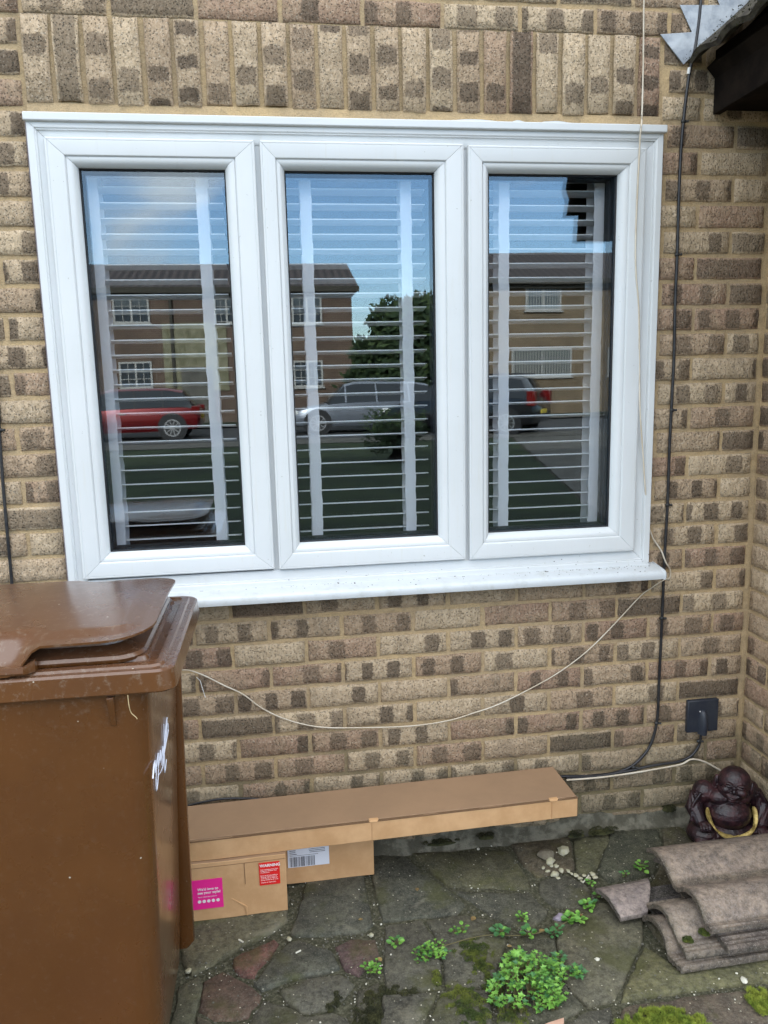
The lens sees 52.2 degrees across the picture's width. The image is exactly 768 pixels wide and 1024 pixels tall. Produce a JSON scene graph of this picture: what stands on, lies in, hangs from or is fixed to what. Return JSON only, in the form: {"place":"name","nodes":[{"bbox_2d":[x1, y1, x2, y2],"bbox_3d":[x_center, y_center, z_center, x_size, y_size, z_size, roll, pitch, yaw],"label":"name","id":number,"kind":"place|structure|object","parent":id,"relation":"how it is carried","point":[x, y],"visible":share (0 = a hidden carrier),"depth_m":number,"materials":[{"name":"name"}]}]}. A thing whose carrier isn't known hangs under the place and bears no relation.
{"place":"outdoors","nodes":[
{"label":"outdoors","id":0,"kind":"place"},
{"bbox_2d":[169,827,767,1023],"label":"crazy paving","id":1,"kind":"structure","parent":0,"point":[600,983],"depth_m":2.10,"materials":[{"name":"stone"}]},
{"bbox_2d":[0,578,199,1023],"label":"wheelie bin","id":2,"kind":"object","parent":1,"relation":"on","point":[96,912],"visible":1,"depth_m":1.52,"materials":[{"name":"brown plastic"}]},
{"bbox_2d":[185,968,190,973],"bbox_3d":[-0.509,1.193,2.037,0.016,0.010,0.018,-3,10,-8],"label":"pebble","id":3,"kind":"object","parent":1,"relation":"on","point":[187,970],"visible":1,"depth_m":2.03,"materials":[{"name":"white stone"}]},
{"bbox_2d":[191,851,287,920],"bbox_3d":[-0.650,1.064,2.290,0.720,0.179,0.203,-3,10,-9],"label":"box","id":4,"kind":"object","parent":1,"relation":"on","point":[238,886],"visible":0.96,"depth_m":2.23,"materials":[{"name":"cardboard"}]},
{"bbox_2d":[188,767,577,861],"bbox_3d":[-0.288,0.924,2.334,1.752,0.067,0.195,-3,10,-9],"label":"long flat box","id":5,"kind":"object","parent":4,"relation":"on","point":[222,830],"visible":0.8,"depth_m":2.33,"materials":[{"name":"cardboard"}]},
{"bbox_2d":[285,840,373,883],"bbox_3d":[-0.445,1.041,2.396,0.820,0.179,0.113,-3,10,-8],"label":"label box","id":6,"kind":"object","parent":1,"relation":"on","point":[328,862],"visible":0.3,"depth_m":2.39,"materials":[{"name":"cardboard"}]},
{"bbox_2d":[360,958,381,973],"bbox_3d":[-0.034,1.177,2.022,0.060,0.023,0.049,-3,10,-8],"label":"weed","id":7,"kind":"object","parent":1,"relation":"on","point":[372,966],"visible":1,"depth_m":2.02,"materials":[{"name":"green plant"}]},
{"bbox_2d":[326,984,417,1023],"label":"moss strip","id":8,"kind":"object","parent":1,"relation":"on","point":[376,1015],"visible":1,"depth_m":1.92,"materials":[{"name":"green plant"}]},
{"bbox_2d":[386,935,404,947],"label":"weed","id":9,"kind":"object","parent":1,"relation":"on","point":[400,940],"visible":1,"depth_m":2.11,"materials":[{"name":"green plant"}]},
{"bbox_2d":[411,938,450,963],"bbox_3d":[0.124,1.162,2.075,0.109,0.026,0.076,-4,10,-16],"label":"weed","id":10,"kind":"object","parent":1,"relation":"on","point":[441,951],"visible":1,"depth_m":2.07,"materials":[{"name":"green plant"}]},
{"bbox_2d":[448,921,469,934],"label":"weed","id":11,"kind":"object","parent":1,"relation":"on","point":[458,928],"visible":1,"depth_m":2.15,"materials":[{"name":"green plant"}]},
{"bbox_2d":[185,845,767,1023],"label":"joint grit","id":12,"kind":"object","parent":1,"relation":"on","point":[355,992],"visible":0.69,"depth_m":2.06,"materials":[{"name":"beige gravel"}]},
{"bbox_2d":[431,937,529,1023],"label":"moss patch","id":13,"kind":"object","parent":1,"relation":"on","point":[466,998],"visible":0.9,"depth_m":1.94,"materials":[{"name":"green plant"}]},
{"bbox_2d":[431,921,567,948],"bbox_3d":[0.323,1.152,2.128,0.424,0.006,0.032,-3,10,-12],"label":"creeping stem","id":14,"kind":"object","parent":1,"relation":"on","point":[493,934],"visible":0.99,"depth_m":2.13,"materials":[{"name":"yellow plant"}]},
{"bbox_2d":[489,923,510,937],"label":"weed","id":15,"kind":"object","parent":1,"relation":"on","point":[498,931],"visible":1,"depth_m":2.14,"materials":[{"name":"green plant"}]},
{"bbox_2d":[515,910,528,921],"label":"weed","id":16,"kind":"object","parent":1,"relation":"on","point":[522,915],"visible":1,"depth_m":2.19,"materials":[{"name":"green plant"}]},
{"bbox_2d":[485,945,568,1014],"bbox_3d":[0.355,1.147,1.936,0.202,0.093,0.199,2,10,18],"label":"leafy clump","id":17,"kind":"object","parent":1,"relation":"on","point":[543,983],"visible":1,"depth_m":1.92,"materials":[{"name":"green plant"}]},
{"bbox_2d":[520,923,536,938],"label":"weed","id":18,"kind":"object","parent":1,"relation":"on","point":[526,926],"visible":1,"depth_m":2.13,"materials":[{"name":"green plant"}]},
{"bbox_2d":[373,806,689,855],"bbox_3d":[-0.586,1.109,2.444,3.620,0.081,0.053,-3,10,-8],"label":"wall foot fillet","id":19,"kind":"object","parent":1,"relation":"on","point":[558,829],"depth_m":2.59,"materials":[{"name":"grey concrete"}]},
{"bbox_2d":[423,804,675,845],"bbox_3d":[0.566,1.039,2.582,0.893,0.050,0.090,-3,10,-10],"label":"wall foot moss","id":20,"kind":"object","parent":19,"relation":"on","point":[572,833],"depth_m":2.57,"materials":[{"name":"green plant"}]},
{"bbox_2d":[537,849,553,861],"bbox_3d":[0.514,1.087,2.480,0.058,0.027,0.046,-3,10,-8],"label":"rubble","id":21,"kind":"object","parent":1,"relation":"on","point":[544,854],"visible":0.96,"depth_m":2.48,"materials":[{"name":"grey stone"}]},
{"bbox_2d":[546,857,554,865],"bbox_3d":[0.522,1.094,2.455,0.024,0.019,0.035,5,12,35],"label":"rubble","id":22,"kind":"object","parent":1,"relation":"on","point":[550,861],"visible":1,"depth_m":2.45,"materials":[{"name":"beige stone"}]},
{"bbox_2d":[550,871,558,877],"bbox_3d":[0.521,1.107,2.392,0.026,0.020,0.022,1,10,14],"label":"rubble","id":23,"kind":"object","parent":1,"relation":"on","point":[554,874],"visible":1,"depth_m":2.38,"materials":[{"name":"beige stone"}]},
{"bbox_2d":[544,923,564,938],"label":"weed","id":24,"kind":"object","parent":1,"relation":"on","point":[551,928],"visible":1,"depth_m":2.14,"materials":[{"name":"green plant"}]},
{"bbox_2d":[546,1018,563,1023],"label":"terracotta shard","id":25,"kind":"object","parent":1,"relation":"on","point":[560,1021],"visible":1,"depth_m":1.82,"materials":[{"name":"ceramic"}]},
{"bbox_2d":[553,913,563,920],"bbox_3d":[0.493,1.139,2.198,0.035,0.018,0.025,-8,12,-34],"label":"stone","id":26,"kind":"object","parent":1,"relation":"on","point":[557,917],"visible":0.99,"depth_m":2.19,"materials":[{"name":"stone"}]},
{"bbox_2d":[551,950,567,963],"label":"weed","id":27,"kind":"object","parent":1,"relation":"on","point":[555,954],"visible":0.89,"depth_m":2.04,"materials":[{"name":"green plant"}]},
{"bbox_2d":[557,846,568,855],"bbox_3d":[0.575,1.084,2.505,0.040,0.024,0.039,-3,10,-8],"label":"rubble","id":28,"kind":"object","parent":1,"relation":"on","point":[563,850],"visible":1,"depth_m":2.50,"materials":[{"name":"beige stone"}]},
{"bbox_2d":[561,910,587,924],"bbox_3d":[0.532,1.134,2.186,0.059,0.026,0.068,-10,13,-42],"label":"weed","id":29,"kind":"object","parent":1,"relation":"on","point":[575,917],"visible":1,"depth_m":2.19,"materials":[{"name":"green plant"}]},
{"bbox_2d":[565,962,588,979],"bbox_3d":[0.485,1.169,1.989,0.058,0.024,0.056,-10,13,-42],"label":"weed","id":30,"kind":"object","parent":1,"relation":"on","point":[578,970],"visible":1,"depth_m":1.99,"materials":[{"name":"green plant"}]},
{"bbox_2d":[578,898,596,912],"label":"weed","id":31,"kind":"object","parent":1,"relation":"on","point":[589,902],"visible":1,"depth_m":2.24,"materials":[{"name":"green plant"}]},
{"bbox_2d":[585,878,595,886],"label":"weed","id":32,"kind":"object","parent":1,"relation":"on","point":[589,881],"visible":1,"depth_m":2.34,"materials":[{"name":"green plant"}]},
{"bbox_2d":[595,878,649,921],"bbox_3d":[0.714,1.100,2.239,0.172,0.032,0.135,-4,10,-14],"label":"roof tile","id":33,"kind":"object","parent":1,"relation":"on","point":[628,900],"visible":1,"depth_m":2.21,"materials":[{"name":"concrete"}]},
{"bbox_2d":[618,870,629,877],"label":"weed","id":34,"kind":"object","parent":1,"relation":"on","point":[624,873],"visible":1,"depth_m":2.37,"materials":[{"name":"green plant"}]},
{"bbox_2d":[633,859,648,873],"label":"weed","id":35,"kind":"object","parent":1,"relation":"on","point":[640,868],"visible":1,"depth_m":2.40,"materials":[{"name":"green plant"}]},
{"bbox_2d":[648,884,680,914],"bbox_3d":[0.803,1.113,2.213,0.124,0.020,0.160,-3,10,-12],"label":"roof tile","id":36,"kind":"object","parent":1,"relation":"on","point":[662,892],"visible":0.26,"depth_m":2.26,"materials":[{"name":"concrete"}]},
{"bbox_2d":[613,985,767,1023],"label":"bright moss","id":37,"kind":"object","parent":1,"relation":"on","point":[759,1003],"visible":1,"depth_m":1.85,"materials":[{"name":"green plant"}]},
{"bbox_2d":[642,914,767,973],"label":"roof tile","id":38,"kind":"object","parent":1,"relation":"on","point":[679,961],"visible":0.29,"depth_m":2.02,"materials":[{"name":"concrete"}]},
{"bbox_2d":[647,898,727,959],"bbox_3d":[0.966,1.083,2.119,0.445,0.054,0.203,-3,10,-10],"label":"roof tile","id":39,"kind":"object","parent":38,"relation":"on","point":[683,918],"visible":0.44,"depth_m":2.06,"materials":[{"name":"concrete"}]},
{"bbox_2d":[682,927,710,943],"bbox_3d":[0.817,1.101,2.039,0.091,0.022,0.042,-3,10,-8],"label":"tile moss","id":40,"kind":"object","parent":39,"relation":"on","point":[702,931],"visible":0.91,"depth_m":2.04,"materials":[{"name":"green plant"}]},
{"bbox_2d":[654,858,767,954],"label":"roof tile","id":41,"kind":"object","parent":39,"relation":"on","point":[741,941],"visible":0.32,"depth_m":2.01,"materials":[{"name":"concrete"}]},
{"bbox_2d":[646,833,767,933],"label":"roof tile","id":42,"kind":"object","parent":41,"relation":"on","point":[723,883],"visible":1,"depth_m":2.21,"materials":[{"name":"concrete"}]},
{"bbox_2d":[684,765,767,841],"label":"seated statue","id":43,"kind":"object","parent":1,"relation":"on","point":[717,806],"visible":0.88,"depth_m":2.48,"materials":[{"name":"ceramic"}]},
{"bbox_2d":[740,976,747,983],"bbox_3d":[0.902,1.172,1.963,0.016,0.012,0.024,-3,10,-8],"label":"pebble","id":44,"kind":"object","parent":1,"relation":"on","point":[744,980],"visible":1,"depth_m":1.96,"materials":[{"name":"beige stone"}]},
{"label":"ground","id":45,"kind":"structure","parent":0,"visible":0},
{"bbox_2d":[0,0,767,839],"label":"brick house","id":46,"kind":"structure","parent":45,"relation":"on","point":[452,108],"depth_m":2.36,"materials":[{"name":"brick"}]},
{"bbox_2d":[0,418,13,583],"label":"black side cable","id":47,"kind":"object","parent":46,"relation":"attached to","point":[6,516],"visible":0.66,"depth_m":2.19,"materials":[{"name":"black plastic"}]},
{"bbox_2d":[87,177,241,544],"bbox_3d":[-0.657,-0.439,2.308,0.415,1.160,0.062,-3,10,-8],"label":"venetian blind","id":48,"kind":"object","parent":46,"relation":"attached to","point":[202,191],"visible":0.68,"depth_m":2.28,"materials":[{"name":"white plastic"}]},
{"bbox_2d":[188,797,258,805],"bbox_3d":[-0.517,0.908,2.426,0.531,0.046,0.009,-3,10,-8],"label":"black wire","id":49,"kind":"object","parent":46,"relation":"attached to","point":[224,798],"visible":0.5,"depth_m":2.42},
{"bbox_2d":[22,111,667,607],"bbox_3d":[-0.065,-0.421,2.272,1.844,1.343,0.164,-3,10,-8],"label":"window","id":50,"kind":"structure","parent":46,"relation":"in","point":[254,156],"depth_m":2.25,"materials":[{"name":"white plastic"}]},
{"bbox_2d":[288,554,648,584],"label":"dirt specks","id":51,"kind":"object","parent":50,"relation":"on","point":[503,574],"visible":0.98,"depth_m":2.41,"materials":[{"name":"brown soil"}]},
{"bbox_2d":[489,182,604,525],"bbox_3d":[0.496,-0.492,2.463,0.405,1.160,0.062,-3,10,-8],"label":"venetian blind","id":52,"kind":"object","parent":50,"relation":"in","point":[500,222],"visible":0.77,"depth_m":2.44,"materials":[{"name":"white plastic"}]},
{"bbox_2d":[286,179,428,534],"bbox_3d":[-0.081,-0.466,2.385,0.420,1.160,0.062,-3,10,-8],"label":"venetian blind","id":53,"kind":"object","parent":46,"relation":"attached to","point":[403,207],"visible":0.76,"depth_m":2.36,"materials":[{"name":"white plastic"}]},
{"bbox_2d":[182,577,668,728],"bbox_3d":[0.141,0.461,2.442,1.572,0.436,0.060,-3,10,-10],"label":"drooping white cable","id":54,"kind":"object","parent":46,"relation":"attached to","point":[434,722],"visible":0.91,"depth_m":2.48,"materials":[{"name":"white plastic"}]},
{"bbox_2d":[560,0,701,777],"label":"black cable","id":55,"kind":"object","parent":46,"relation":"attached to","point":[672,409],"visible":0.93,"depth_m":2.41,"materials":[{"name":"black plastic"}]},
{"bbox_2d":[566,735,703,778],"bbox_3d":[0.833,0.799,2.594,0.476,0.150,0.013,-3,10,-8],"label":"socket cable","id":56,"kind":"object","parent":46,"relation":"attached to","point":[636,768],"visible":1,"depth_m":2.60,"materials":[{"name":"black plastic"}]},
{"bbox_2d":[566,758,720,780],"bbox_3d":[0.871,0.861,2.600,0.554,0.062,0.006,-3,10,-8],"label":"white lower cable","id":57,"kind":"object","parent":46,"relation":"attached to","point":[686,761],"visible":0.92,"depth_m":2.60,"materials":[{"name":"white plastic"}]},
{"bbox_2d":[635,0,670,579],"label":"thin white cable","id":58,"kind":"object","parent":46,"relation":"attached to","point":[636,271],"visible":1,"depth_m":2.31,"materials":[{"name":"grey plastic"}]},
{"bbox_2d":[685,697,718,735],"bbox_3d":[1.062,0.683,2.606,0.109,0.118,0.036,-3,10,-8],"label":"cable outlet plate","id":59,"kind":"object","parent":46,"relation":"attached to","point":[701,717],"visible":1,"depth_m":2.60,"materials":[{"name":"black plastic"}]}
]}

